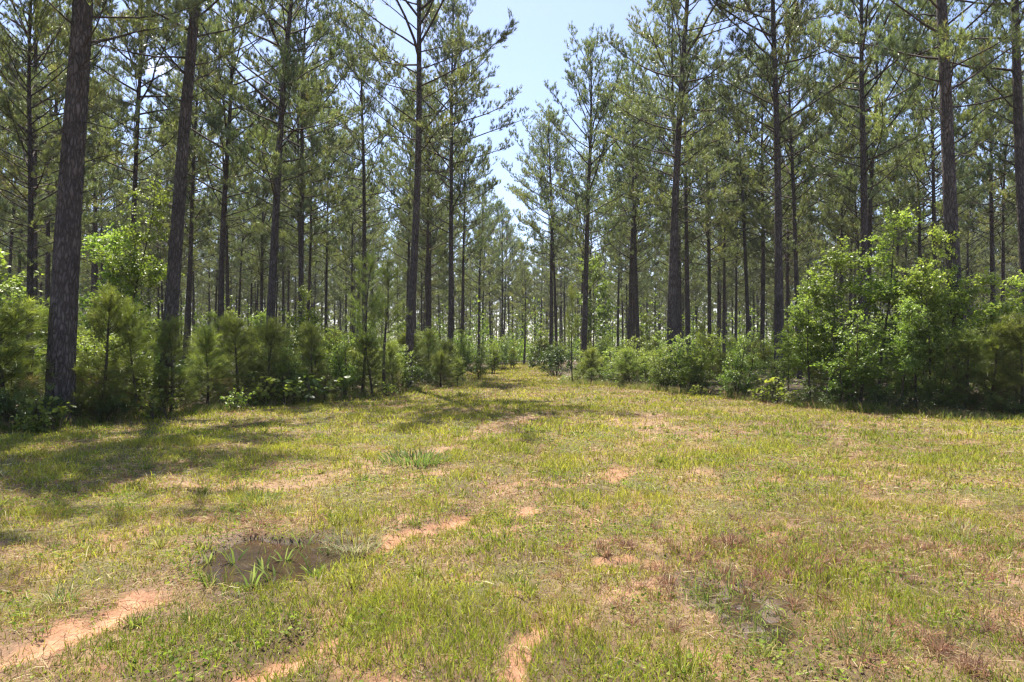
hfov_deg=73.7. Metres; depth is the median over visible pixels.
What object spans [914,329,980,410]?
leafy shrub
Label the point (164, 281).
pine tree
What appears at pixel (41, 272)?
pine tree
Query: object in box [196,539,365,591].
puddle water
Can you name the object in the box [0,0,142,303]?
pine tree
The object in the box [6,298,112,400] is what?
young pine
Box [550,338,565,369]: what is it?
leafy shrub
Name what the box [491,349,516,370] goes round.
bush
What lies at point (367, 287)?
pine tree
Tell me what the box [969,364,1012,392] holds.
leafy shrub
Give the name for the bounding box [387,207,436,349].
pine tree
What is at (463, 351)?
leafy shrub
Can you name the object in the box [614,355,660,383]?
bush
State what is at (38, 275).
pine tree
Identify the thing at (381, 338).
sweetgum sapling
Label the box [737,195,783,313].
pine tree
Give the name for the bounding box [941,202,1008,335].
pine tree
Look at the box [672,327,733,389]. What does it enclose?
leafy shrub
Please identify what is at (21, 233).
pine tree
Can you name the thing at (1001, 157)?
pine tree
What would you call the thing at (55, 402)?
bush
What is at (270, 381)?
leafy weed
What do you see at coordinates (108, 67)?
pine tree
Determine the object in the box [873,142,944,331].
pine tree
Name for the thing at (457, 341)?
leafy shrub
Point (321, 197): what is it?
pine tree
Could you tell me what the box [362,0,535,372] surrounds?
pine tree
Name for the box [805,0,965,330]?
pine tree
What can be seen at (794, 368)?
sweetgum sapling
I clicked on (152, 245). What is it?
pine tree
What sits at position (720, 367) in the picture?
young pine
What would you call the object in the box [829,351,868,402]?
young pine
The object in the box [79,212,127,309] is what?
pine tree
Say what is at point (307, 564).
water plant
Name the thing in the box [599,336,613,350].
young pine
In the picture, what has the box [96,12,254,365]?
pine tree
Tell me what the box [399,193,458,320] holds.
pine tree
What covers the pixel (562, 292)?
pine tree
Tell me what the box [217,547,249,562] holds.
water plant
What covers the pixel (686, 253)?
pine tree
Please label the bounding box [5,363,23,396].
leafy shrub
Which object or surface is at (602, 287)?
sweetgum sapling
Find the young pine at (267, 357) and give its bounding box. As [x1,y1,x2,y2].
[256,348,290,392]
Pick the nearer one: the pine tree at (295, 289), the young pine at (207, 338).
the young pine at (207, 338)
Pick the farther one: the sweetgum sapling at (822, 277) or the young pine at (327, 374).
the young pine at (327, 374)
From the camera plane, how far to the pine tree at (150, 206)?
59.93 m
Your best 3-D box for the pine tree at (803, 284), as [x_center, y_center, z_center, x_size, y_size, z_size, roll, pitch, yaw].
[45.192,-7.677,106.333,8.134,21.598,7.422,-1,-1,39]
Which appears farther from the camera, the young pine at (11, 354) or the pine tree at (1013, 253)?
the pine tree at (1013, 253)
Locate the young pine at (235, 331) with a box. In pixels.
[196,311,279,405]
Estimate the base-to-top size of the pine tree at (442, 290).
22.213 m
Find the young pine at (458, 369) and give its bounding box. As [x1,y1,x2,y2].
[447,357,466,384]
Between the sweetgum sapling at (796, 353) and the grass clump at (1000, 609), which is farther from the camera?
the sweetgum sapling at (796, 353)
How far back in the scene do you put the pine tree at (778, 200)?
27.12 m
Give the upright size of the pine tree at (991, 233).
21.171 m
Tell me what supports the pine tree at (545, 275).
on the ground at (74, 622)
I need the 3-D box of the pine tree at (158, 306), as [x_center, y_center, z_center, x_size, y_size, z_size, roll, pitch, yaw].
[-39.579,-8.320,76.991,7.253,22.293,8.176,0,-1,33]
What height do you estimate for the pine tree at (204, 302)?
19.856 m
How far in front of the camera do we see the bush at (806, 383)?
24.00 m
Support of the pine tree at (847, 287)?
on the ground at (74, 622)
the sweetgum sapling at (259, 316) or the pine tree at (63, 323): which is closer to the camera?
the pine tree at (63, 323)
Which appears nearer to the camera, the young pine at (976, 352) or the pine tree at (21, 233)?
the young pine at (976, 352)
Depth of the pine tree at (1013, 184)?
59.64 m
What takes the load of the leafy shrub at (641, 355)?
on the ground at (74, 622)
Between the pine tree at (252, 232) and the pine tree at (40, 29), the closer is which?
the pine tree at (40, 29)
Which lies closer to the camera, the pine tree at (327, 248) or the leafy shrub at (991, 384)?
the leafy shrub at (991, 384)
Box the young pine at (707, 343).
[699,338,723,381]
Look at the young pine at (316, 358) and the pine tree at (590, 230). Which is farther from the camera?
the pine tree at (590, 230)
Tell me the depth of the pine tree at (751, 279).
81.04 m
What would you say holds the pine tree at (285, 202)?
on the ground at (74, 622)
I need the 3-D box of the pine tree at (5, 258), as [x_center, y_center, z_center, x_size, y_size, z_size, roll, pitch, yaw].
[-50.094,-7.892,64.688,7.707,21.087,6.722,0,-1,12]
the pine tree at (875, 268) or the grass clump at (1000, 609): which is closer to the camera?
the grass clump at (1000, 609)
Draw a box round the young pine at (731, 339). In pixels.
[726,337,739,356]
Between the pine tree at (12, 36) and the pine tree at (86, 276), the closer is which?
the pine tree at (12, 36)
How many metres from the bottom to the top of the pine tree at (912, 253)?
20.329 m
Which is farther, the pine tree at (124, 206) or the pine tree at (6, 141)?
the pine tree at (124, 206)
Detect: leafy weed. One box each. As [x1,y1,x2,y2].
[9,414,53,430]
[14,395,75,433]
[133,386,184,421]
[220,387,255,409]
[247,375,306,406]
[273,369,350,404]
[381,382,397,395]
[556,373,582,381]
[688,385,709,395]
[748,377,789,402]
[778,387,817,402]
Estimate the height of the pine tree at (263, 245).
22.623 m
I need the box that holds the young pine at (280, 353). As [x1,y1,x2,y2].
[267,349,290,395]
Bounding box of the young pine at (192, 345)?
[175,333,247,403]
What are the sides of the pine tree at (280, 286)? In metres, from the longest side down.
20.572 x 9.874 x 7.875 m
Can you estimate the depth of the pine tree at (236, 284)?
105.32 m
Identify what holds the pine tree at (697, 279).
on the ground at (74, 622)
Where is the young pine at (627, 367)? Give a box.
[607,347,644,386]
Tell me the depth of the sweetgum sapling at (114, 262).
19.55 m
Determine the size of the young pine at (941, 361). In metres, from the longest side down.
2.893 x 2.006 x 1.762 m
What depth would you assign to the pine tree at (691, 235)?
51.58 m
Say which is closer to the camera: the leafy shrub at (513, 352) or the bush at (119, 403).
the bush at (119, 403)
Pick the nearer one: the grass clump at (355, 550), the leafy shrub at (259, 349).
the grass clump at (355, 550)
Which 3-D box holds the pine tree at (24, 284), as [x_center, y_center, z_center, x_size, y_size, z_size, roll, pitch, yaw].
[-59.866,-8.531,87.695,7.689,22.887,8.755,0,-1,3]
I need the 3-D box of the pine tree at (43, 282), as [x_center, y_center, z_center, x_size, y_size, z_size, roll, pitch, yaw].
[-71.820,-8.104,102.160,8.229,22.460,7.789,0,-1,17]
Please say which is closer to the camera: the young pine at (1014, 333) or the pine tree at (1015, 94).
the young pine at (1014, 333)
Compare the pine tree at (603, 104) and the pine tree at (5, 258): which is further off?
the pine tree at (5, 258)
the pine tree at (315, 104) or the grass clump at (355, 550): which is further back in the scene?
the pine tree at (315, 104)
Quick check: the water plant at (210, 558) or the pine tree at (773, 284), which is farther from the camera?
the pine tree at (773, 284)
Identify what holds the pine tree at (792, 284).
on the ground at (74, 622)
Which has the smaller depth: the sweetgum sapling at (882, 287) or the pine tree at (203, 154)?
the sweetgum sapling at (882, 287)
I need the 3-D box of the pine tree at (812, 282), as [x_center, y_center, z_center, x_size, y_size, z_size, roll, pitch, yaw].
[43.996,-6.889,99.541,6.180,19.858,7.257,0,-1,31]
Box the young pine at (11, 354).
[0,294,98,422]
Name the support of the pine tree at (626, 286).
on the ground at (74, 622)
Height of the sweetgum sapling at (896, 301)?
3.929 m
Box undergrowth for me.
[1,291,1013,423]
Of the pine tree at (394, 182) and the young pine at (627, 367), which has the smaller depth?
the young pine at (627, 367)
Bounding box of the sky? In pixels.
[0,0,1023,346]
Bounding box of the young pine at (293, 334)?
[287,330,297,353]
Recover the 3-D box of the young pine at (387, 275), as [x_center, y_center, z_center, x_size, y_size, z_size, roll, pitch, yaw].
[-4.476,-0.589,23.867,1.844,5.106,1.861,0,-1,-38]
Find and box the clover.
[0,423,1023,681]
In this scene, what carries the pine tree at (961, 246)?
on the ground at (74, 622)
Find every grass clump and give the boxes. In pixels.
[22,575,94,607]
[229,487,282,505]
[315,524,391,555]
[375,446,453,467]
[715,529,742,546]
[778,542,850,568]
[815,612,908,652]
[935,517,990,537]
[954,586,1023,620]
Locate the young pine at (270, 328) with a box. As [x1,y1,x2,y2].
[232,315,307,401]
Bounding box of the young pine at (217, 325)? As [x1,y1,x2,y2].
[210,314,245,378]
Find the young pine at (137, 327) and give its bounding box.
[99,297,177,414]
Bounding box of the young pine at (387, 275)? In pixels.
[352,253,410,384]
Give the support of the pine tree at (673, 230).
on the ground at (74, 622)
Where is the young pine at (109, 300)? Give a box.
[41,281,156,417]
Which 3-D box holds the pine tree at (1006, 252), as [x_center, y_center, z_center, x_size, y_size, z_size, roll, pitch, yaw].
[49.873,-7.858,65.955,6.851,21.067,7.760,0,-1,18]
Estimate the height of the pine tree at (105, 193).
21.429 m
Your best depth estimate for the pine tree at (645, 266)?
59.87 m
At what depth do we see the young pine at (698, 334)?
67.19 m
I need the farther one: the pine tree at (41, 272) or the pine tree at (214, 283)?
the pine tree at (214, 283)
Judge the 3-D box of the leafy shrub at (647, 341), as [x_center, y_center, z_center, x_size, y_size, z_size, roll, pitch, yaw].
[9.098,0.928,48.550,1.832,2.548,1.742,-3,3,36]
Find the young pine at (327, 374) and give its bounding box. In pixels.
[310,331,352,392]
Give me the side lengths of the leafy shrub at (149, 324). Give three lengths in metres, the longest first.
3.566 x 3.174 x 2.942 m
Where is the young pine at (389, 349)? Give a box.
[373,340,407,393]
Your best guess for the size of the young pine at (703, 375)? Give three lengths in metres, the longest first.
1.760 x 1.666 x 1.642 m
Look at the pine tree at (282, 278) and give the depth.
71.43 m
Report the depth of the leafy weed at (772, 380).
20.05 m
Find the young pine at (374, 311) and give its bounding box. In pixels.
[341,246,394,389]
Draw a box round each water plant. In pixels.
[200,545,217,563]
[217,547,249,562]
[227,556,263,585]
[250,555,288,580]
[256,553,280,569]
[270,546,296,559]
[282,530,314,546]
[299,552,315,575]
[300,564,324,577]
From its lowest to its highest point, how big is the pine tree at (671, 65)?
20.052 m
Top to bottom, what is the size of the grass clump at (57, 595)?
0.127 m
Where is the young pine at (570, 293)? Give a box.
[559,281,579,380]
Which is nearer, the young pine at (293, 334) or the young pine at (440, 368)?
the young pine at (440, 368)
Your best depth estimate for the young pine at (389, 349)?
23.94 m
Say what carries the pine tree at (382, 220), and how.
on the ground at (74, 622)
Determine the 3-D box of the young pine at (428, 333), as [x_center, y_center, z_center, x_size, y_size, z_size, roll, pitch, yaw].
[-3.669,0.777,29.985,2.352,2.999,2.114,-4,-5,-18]
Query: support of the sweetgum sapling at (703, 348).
on the ground at (74, 622)
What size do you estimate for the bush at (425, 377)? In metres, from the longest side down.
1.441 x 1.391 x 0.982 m
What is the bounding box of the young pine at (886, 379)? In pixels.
[845,332,923,398]
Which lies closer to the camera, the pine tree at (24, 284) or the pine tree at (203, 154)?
the pine tree at (203, 154)
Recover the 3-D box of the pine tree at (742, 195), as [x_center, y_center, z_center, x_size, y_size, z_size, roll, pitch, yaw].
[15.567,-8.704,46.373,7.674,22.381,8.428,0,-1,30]
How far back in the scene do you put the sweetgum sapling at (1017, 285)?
17.43 m
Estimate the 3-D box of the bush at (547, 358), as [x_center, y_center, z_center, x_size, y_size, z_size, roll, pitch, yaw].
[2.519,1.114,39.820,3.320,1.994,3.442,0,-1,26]
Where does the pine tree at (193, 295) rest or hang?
on the ground at (74, 622)
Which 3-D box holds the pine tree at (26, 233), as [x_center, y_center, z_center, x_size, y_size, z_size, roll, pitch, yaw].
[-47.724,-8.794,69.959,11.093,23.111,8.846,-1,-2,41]
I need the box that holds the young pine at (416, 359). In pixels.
[389,326,438,383]
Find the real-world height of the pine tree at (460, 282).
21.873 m
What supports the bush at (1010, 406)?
on the ground at (74, 622)
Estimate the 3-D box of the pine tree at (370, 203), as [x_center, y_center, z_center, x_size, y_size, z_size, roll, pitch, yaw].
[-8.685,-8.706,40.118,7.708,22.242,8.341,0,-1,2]
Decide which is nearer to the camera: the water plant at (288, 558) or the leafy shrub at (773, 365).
the water plant at (288, 558)
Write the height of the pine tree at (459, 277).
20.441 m
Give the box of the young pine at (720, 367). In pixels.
[703,352,739,393]
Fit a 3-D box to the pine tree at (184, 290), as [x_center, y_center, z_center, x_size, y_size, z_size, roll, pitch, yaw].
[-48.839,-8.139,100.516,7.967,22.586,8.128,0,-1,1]
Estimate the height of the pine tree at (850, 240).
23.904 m
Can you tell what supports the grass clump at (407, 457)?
on the ground at (74, 622)
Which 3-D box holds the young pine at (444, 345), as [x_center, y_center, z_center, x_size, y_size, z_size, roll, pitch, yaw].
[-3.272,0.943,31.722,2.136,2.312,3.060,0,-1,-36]
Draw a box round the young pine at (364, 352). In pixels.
[340,331,397,395]
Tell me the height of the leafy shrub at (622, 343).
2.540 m
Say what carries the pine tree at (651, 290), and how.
on the ground at (74, 622)
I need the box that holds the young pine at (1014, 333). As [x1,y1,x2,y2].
[972,311,1023,415]
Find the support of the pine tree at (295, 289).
on the ground at (74, 622)
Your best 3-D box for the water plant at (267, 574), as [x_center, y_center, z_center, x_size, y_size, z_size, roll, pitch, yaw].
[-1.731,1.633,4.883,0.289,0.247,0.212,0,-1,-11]
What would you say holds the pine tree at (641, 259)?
on the ground at (74, 622)
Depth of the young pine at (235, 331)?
18.79 m
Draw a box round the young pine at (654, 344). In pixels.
[643,333,665,367]
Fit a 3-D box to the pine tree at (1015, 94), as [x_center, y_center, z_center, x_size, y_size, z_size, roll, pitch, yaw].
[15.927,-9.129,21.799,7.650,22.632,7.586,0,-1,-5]
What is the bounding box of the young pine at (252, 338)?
[204,323,278,398]
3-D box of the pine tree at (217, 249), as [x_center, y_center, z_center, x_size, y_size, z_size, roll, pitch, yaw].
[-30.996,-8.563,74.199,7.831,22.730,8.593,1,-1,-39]
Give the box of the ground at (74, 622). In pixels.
[0,356,1023,681]
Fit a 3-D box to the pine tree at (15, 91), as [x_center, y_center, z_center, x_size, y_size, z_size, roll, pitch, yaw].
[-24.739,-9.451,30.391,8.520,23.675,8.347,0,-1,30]
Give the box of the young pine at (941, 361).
[917,328,949,383]
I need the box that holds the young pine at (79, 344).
[36,326,99,407]
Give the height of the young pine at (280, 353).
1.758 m
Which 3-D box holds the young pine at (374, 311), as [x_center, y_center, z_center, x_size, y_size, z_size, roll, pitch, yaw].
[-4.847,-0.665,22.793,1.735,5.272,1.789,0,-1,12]
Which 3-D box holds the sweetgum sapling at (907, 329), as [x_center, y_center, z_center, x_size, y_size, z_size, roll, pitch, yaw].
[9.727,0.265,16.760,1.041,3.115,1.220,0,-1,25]
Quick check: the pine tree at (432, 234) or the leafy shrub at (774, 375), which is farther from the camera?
the pine tree at (432, 234)
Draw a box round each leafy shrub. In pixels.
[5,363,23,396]
[42,304,175,410]
[45,329,129,416]
[90,334,167,409]
[176,334,196,364]
[244,331,276,362]
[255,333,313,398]
[322,326,362,397]
[327,324,362,391]
[336,326,381,371]
[372,348,387,388]
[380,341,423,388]
[413,326,442,368]
[445,330,478,369]
[446,329,476,379]
[467,342,490,378]
[483,337,505,373]
[495,334,515,362]
[507,340,522,367]
[526,324,553,364]
[527,343,542,361]
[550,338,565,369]
[573,345,597,373]
[595,334,615,363]
[596,347,623,383]
[601,336,627,372]
[607,336,651,384]
[631,346,663,384]
[632,337,649,361]
[633,345,652,367]
[642,344,683,386]
[651,328,699,389]
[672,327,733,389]
[691,335,705,350]
[711,330,770,395]
[722,335,757,378]
[752,334,773,372]
[759,357,794,396]
[766,344,801,377]
[806,302,898,405]
[853,315,895,379]
[882,341,946,401]
[885,337,942,406]
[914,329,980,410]
[932,359,975,393]
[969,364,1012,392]
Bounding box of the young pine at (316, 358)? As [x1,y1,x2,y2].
[294,321,342,393]
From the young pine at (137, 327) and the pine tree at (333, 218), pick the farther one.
the pine tree at (333, 218)
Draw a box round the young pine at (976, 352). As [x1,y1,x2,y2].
[930,326,1000,413]
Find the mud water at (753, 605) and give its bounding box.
[694,585,795,647]
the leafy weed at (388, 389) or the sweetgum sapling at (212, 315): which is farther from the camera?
the sweetgum sapling at (212, 315)
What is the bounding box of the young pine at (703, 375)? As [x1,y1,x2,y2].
[681,355,720,390]
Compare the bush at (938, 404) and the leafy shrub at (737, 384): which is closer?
the bush at (938, 404)
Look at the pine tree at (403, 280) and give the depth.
116.28 m
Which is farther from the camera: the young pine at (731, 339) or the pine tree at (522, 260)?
the pine tree at (522, 260)
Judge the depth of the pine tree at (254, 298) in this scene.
101.01 m
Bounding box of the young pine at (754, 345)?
[744,339,759,360]
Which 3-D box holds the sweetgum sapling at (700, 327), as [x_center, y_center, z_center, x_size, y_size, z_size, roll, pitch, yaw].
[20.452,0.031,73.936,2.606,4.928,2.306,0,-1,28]
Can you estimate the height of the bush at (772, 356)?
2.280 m
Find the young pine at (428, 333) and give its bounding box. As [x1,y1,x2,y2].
[414,326,448,384]
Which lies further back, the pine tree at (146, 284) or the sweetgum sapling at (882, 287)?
the pine tree at (146, 284)
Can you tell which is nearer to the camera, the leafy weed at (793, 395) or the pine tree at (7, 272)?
the leafy weed at (793, 395)
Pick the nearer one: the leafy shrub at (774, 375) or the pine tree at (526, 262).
the leafy shrub at (774, 375)
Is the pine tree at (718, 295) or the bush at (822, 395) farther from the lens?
the pine tree at (718, 295)
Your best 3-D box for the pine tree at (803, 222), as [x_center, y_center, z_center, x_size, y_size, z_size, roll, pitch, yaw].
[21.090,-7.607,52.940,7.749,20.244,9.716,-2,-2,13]
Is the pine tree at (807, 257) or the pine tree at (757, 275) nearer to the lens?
the pine tree at (807, 257)
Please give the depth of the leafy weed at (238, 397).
17.19 m
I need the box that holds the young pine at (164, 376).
[132,310,212,412]
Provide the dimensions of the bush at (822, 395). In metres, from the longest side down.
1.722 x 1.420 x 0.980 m
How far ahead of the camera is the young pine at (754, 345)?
50.98 m
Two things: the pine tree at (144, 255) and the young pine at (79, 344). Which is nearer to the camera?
the young pine at (79, 344)
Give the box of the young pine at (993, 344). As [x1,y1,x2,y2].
[948,313,1023,413]
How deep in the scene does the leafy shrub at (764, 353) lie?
41.85 m
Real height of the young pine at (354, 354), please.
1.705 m
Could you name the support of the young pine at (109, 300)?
on the ground at (74, 622)
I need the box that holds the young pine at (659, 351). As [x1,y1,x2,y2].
[641,347,670,385]
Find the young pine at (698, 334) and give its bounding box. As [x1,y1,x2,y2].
[695,331,705,350]
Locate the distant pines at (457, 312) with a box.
[1,236,1020,354]
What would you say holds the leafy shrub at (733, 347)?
on the ground at (74, 622)
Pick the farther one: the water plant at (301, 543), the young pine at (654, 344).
the young pine at (654, 344)
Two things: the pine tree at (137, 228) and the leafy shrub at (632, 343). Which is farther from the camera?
the pine tree at (137, 228)
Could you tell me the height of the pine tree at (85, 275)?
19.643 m
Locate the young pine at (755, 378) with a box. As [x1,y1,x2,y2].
[733,354,771,395]
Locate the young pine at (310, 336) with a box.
[290,319,347,400]
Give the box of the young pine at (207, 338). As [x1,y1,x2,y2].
[181,323,235,403]
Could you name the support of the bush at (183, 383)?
on the ground at (74, 622)
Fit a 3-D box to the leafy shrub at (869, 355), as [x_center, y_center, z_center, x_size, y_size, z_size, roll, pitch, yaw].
[8.680,0.436,17.494,2.067,2.852,1.952,-2,3,37]
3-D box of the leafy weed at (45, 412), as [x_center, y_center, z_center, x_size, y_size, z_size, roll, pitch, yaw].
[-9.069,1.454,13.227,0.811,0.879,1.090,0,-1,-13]
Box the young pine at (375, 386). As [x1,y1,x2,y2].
[357,348,386,390]
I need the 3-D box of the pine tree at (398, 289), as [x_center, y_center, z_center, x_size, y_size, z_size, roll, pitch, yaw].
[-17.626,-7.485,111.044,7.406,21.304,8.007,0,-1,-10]
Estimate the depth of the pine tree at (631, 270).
53.03 m
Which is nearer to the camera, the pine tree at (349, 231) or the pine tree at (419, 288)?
the pine tree at (349, 231)
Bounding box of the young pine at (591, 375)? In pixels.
[585,368,600,381]
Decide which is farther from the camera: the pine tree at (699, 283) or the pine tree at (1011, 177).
the pine tree at (699, 283)
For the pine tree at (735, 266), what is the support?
on the ground at (74, 622)
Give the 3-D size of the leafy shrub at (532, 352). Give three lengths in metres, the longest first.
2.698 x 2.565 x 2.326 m
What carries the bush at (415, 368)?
on the ground at (74, 622)
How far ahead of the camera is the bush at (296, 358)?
37.06 m
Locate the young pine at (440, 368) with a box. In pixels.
[419,350,463,386]
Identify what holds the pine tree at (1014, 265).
on the ground at (74, 622)
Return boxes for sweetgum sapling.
[0,249,49,409]
[78,176,184,352]
[78,218,155,346]
[190,308,216,344]
[216,307,246,336]
[248,308,266,348]
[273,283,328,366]
[358,324,388,361]
[568,248,619,366]
[632,312,654,350]
[690,319,706,347]
[702,325,716,349]
[769,320,802,396]
[772,271,840,399]
[777,295,841,386]
[786,235,880,402]
[840,203,954,400]
[872,316,891,355]
[878,260,959,408]
[884,254,976,400]
[889,289,932,411]
[917,222,991,409]
[924,313,947,391]
[946,266,1023,409]
[979,269,1023,401]
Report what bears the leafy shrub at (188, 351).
on the ground at (74, 622)
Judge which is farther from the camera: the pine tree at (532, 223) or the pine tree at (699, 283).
the pine tree at (699, 283)
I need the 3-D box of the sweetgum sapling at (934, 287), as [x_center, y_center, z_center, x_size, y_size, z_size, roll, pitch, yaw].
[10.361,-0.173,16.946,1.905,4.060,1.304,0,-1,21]
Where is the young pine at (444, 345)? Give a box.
[422,338,465,381]
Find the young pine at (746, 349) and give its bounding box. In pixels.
[731,343,764,375]
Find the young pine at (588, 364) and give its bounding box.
[573,346,610,381]
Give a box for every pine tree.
[0,0,62,166]
[0,0,135,388]
[0,0,139,419]
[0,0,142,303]
[0,14,24,200]
[0,26,52,276]
[0,43,121,355]
[0,96,54,304]
[0,101,61,341]
[0,134,23,243]
[0,186,21,284]
[0,194,26,291]
[0,207,38,297]
[0,222,23,281]
[1,151,54,301]
[2,235,50,319]
[2,265,44,316]
[3,167,88,284]
[3,233,50,311]
[19,0,211,423]
[22,264,44,297]
[24,204,91,284]
[33,0,228,308]
[37,47,158,346]
[41,200,107,292]
[50,133,151,346]
[53,104,153,327]
[78,234,103,315]
[78,235,90,302]
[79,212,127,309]
[80,169,151,335]
[92,0,291,404]
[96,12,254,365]
[99,0,335,361]
[108,179,167,303]
[108,202,163,305]
[118,111,217,363]
[119,158,187,321]
[120,102,213,306]
[120,208,156,332]
[136,169,187,345]
[137,287,164,321]
[138,43,266,355]
[149,229,187,303]
[150,244,195,301]
[153,266,195,312]
[160,76,272,357]
[161,245,213,336]
[166,191,216,342]
[180,0,364,365]
[185,218,219,324]
[187,159,265,312]
[188,187,252,322]
[195,252,225,321]
[203,234,259,315]
[205,212,268,332]
[206,170,278,360]
[207,101,309,324]
[213,48,360,302]
[221,0,371,361]
[229,194,279,325]
[229,214,283,324]
[232,239,281,318]
[232,262,259,325]
[233,152,322,329]
[234,124,338,312]
[243,240,290,319]
[247,209,317,346]
[252,50,370,339]
[259,240,304,335]
[260,184,320,335]
[266,218,324,331]
[279,247,322,318]
[285,123,392,341]
[286,116,390,356]
[286,229,330,317]
[293,0,425,334]
[294,222,348,321]
[307,233,343,326]
[318,203,369,340]
[321,189,393,339]
[324,175,390,340]
[328,171,397,323]
[328,244,379,321]
[328,246,350,341]
[331,0,519,388]
[339,82,464,325]
[348,200,407,332]
[349,249,383,324]
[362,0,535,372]
[367,229,406,339]
[373,71,488,341]
[383,129,469,328]
[384,237,420,325]
[385,140,467,318]
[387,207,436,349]
[388,211,448,334]
[388,225,422,318]
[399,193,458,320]
[417,219,455,324]
[420,249,457,336]
[423,198,493,346]
[424,126,502,346]
[434,237,471,329]
[453,175,508,354]
[455,242,488,344]
[457,210,521,352]
[461,201,529,351]
[469,217,521,352]
[486,234,530,350]
[487,222,535,336]
[500,108,587,367]
[504,124,595,366]
[509,265,544,363]
[512,240,556,346]
[519,21,668,373]
[531,233,580,343]
[537,210,581,351]
[542,236,581,349]
[554,151,619,360]
[556,186,612,347]
[559,245,600,357]
[578,34,700,356]
[585,88,670,352]
[589,174,651,346]
[591,110,693,356]
[591,230,643,345]
[593,0,775,385]
[596,147,661,307]
[600,214,651,338]
[605,0,747,361]
[611,206,658,333]
[612,240,657,305]
[624,21,780,366]
[628,229,667,348]
[634,80,760,349]
[640,212,700,300]
[645,221,682,332]
[653,173,722,350]
[653,220,713,324]
[654,240,711,341]
[658,217,717,338]
[665,117,782,355]
[679,155,750,305]
[681,244,711,339]
[682,47,799,371]
[683,178,747,354]
[696,0,883,388]
[697,226,754,345]
[698,0,878,378]
[700,159,758,351]
[703,224,751,349]
[703,230,759,336]
[711,41,848,370]
[711,186,760,327]
[711,249,743,330]
[730,251,773,339]
[733,115,836,336]
[736,162,811,332]
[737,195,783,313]
[740,246,772,311]
[750,106,857,339]
[751,242,790,345]
[755,0,952,355]
[755,170,831,338]
[760,235,802,310]
[765,212,814,327]
[769,224,819,330]
[770,203,844,317]
[781,56,915,339]
[781,87,898,331]
[783,227,836,311]
[791,243,821,336]
[793,226,835,343]
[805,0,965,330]
[805,200,859,327]
[806,99,894,341]
[807,179,859,324]
[810,237,871,345]
[822,166,888,344]
[826,236,853,324]
[829,0,1023,408]
[835,247,872,309]
[848,137,942,348]
[856,219,917,311]
[857,221,894,318]
[865,0,1023,372]
[870,0,1023,372]
[872,228,890,322]
[873,36,1007,319]
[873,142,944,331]
[873,221,923,309]
[874,228,927,326]
[879,206,943,289]
[891,136,980,338]
[913,196,986,288]
[915,32,1023,336]
[924,149,1007,331]
[929,5,1023,223]
[929,178,1005,319]
[931,224,975,295]
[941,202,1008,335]
[960,99,1023,320]
[962,218,1015,332]
[969,217,1010,330]
[970,208,1013,303]
[974,99,1023,245]
[978,121,1017,250]
[980,170,1019,305]
[982,3,1023,165]
[985,230,1015,300]
[994,181,1018,294]
[995,211,1019,313]
[996,135,1017,235]
[1007,238,1019,282]
[1008,244,1018,269]
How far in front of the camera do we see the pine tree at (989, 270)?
96.70 m
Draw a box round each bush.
[0,376,50,424]
[0,382,69,420]
[69,383,139,422]
[87,341,195,401]
[150,350,228,395]
[212,354,318,398]
[278,347,331,370]
[362,346,419,384]
[411,365,439,386]
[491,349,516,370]
[527,343,579,375]
[572,354,613,381]
[590,349,619,366]
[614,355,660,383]
[766,349,806,368]
[797,373,858,406]
[800,369,867,393]
[882,355,910,380]
[899,383,975,413]
[969,389,1023,414]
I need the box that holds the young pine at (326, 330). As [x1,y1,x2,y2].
[319,324,343,349]
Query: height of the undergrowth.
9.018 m
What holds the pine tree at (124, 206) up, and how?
on the ground at (74, 622)
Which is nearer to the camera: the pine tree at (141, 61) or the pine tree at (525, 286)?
the pine tree at (141, 61)
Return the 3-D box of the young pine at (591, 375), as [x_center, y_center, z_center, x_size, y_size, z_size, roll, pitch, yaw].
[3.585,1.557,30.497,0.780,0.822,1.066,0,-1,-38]
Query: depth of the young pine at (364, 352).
22.41 m
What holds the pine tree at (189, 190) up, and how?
on the ground at (74, 622)
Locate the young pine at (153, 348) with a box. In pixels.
[125,318,180,374]
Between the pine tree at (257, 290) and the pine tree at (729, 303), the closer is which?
the pine tree at (257, 290)
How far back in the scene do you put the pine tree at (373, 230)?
70.36 m
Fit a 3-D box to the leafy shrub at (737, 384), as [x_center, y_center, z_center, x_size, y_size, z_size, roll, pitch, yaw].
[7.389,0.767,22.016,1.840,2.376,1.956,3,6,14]
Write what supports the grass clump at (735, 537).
on the ground at (74, 622)
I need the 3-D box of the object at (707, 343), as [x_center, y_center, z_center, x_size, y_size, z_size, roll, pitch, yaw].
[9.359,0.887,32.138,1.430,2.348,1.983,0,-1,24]
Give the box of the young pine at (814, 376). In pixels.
[799,321,876,400]
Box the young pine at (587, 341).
[576,332,592,357]
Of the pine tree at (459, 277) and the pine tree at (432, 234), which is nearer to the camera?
the pine tree at (432, 234)
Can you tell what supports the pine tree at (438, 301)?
on the ground at (74, 622)
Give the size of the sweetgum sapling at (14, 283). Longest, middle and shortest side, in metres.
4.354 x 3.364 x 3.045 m
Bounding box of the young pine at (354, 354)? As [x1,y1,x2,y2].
[333,350,373,392]
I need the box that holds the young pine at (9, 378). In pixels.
[0,336,24,411]
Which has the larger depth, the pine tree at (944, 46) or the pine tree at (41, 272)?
the pine tree at (41, 272)

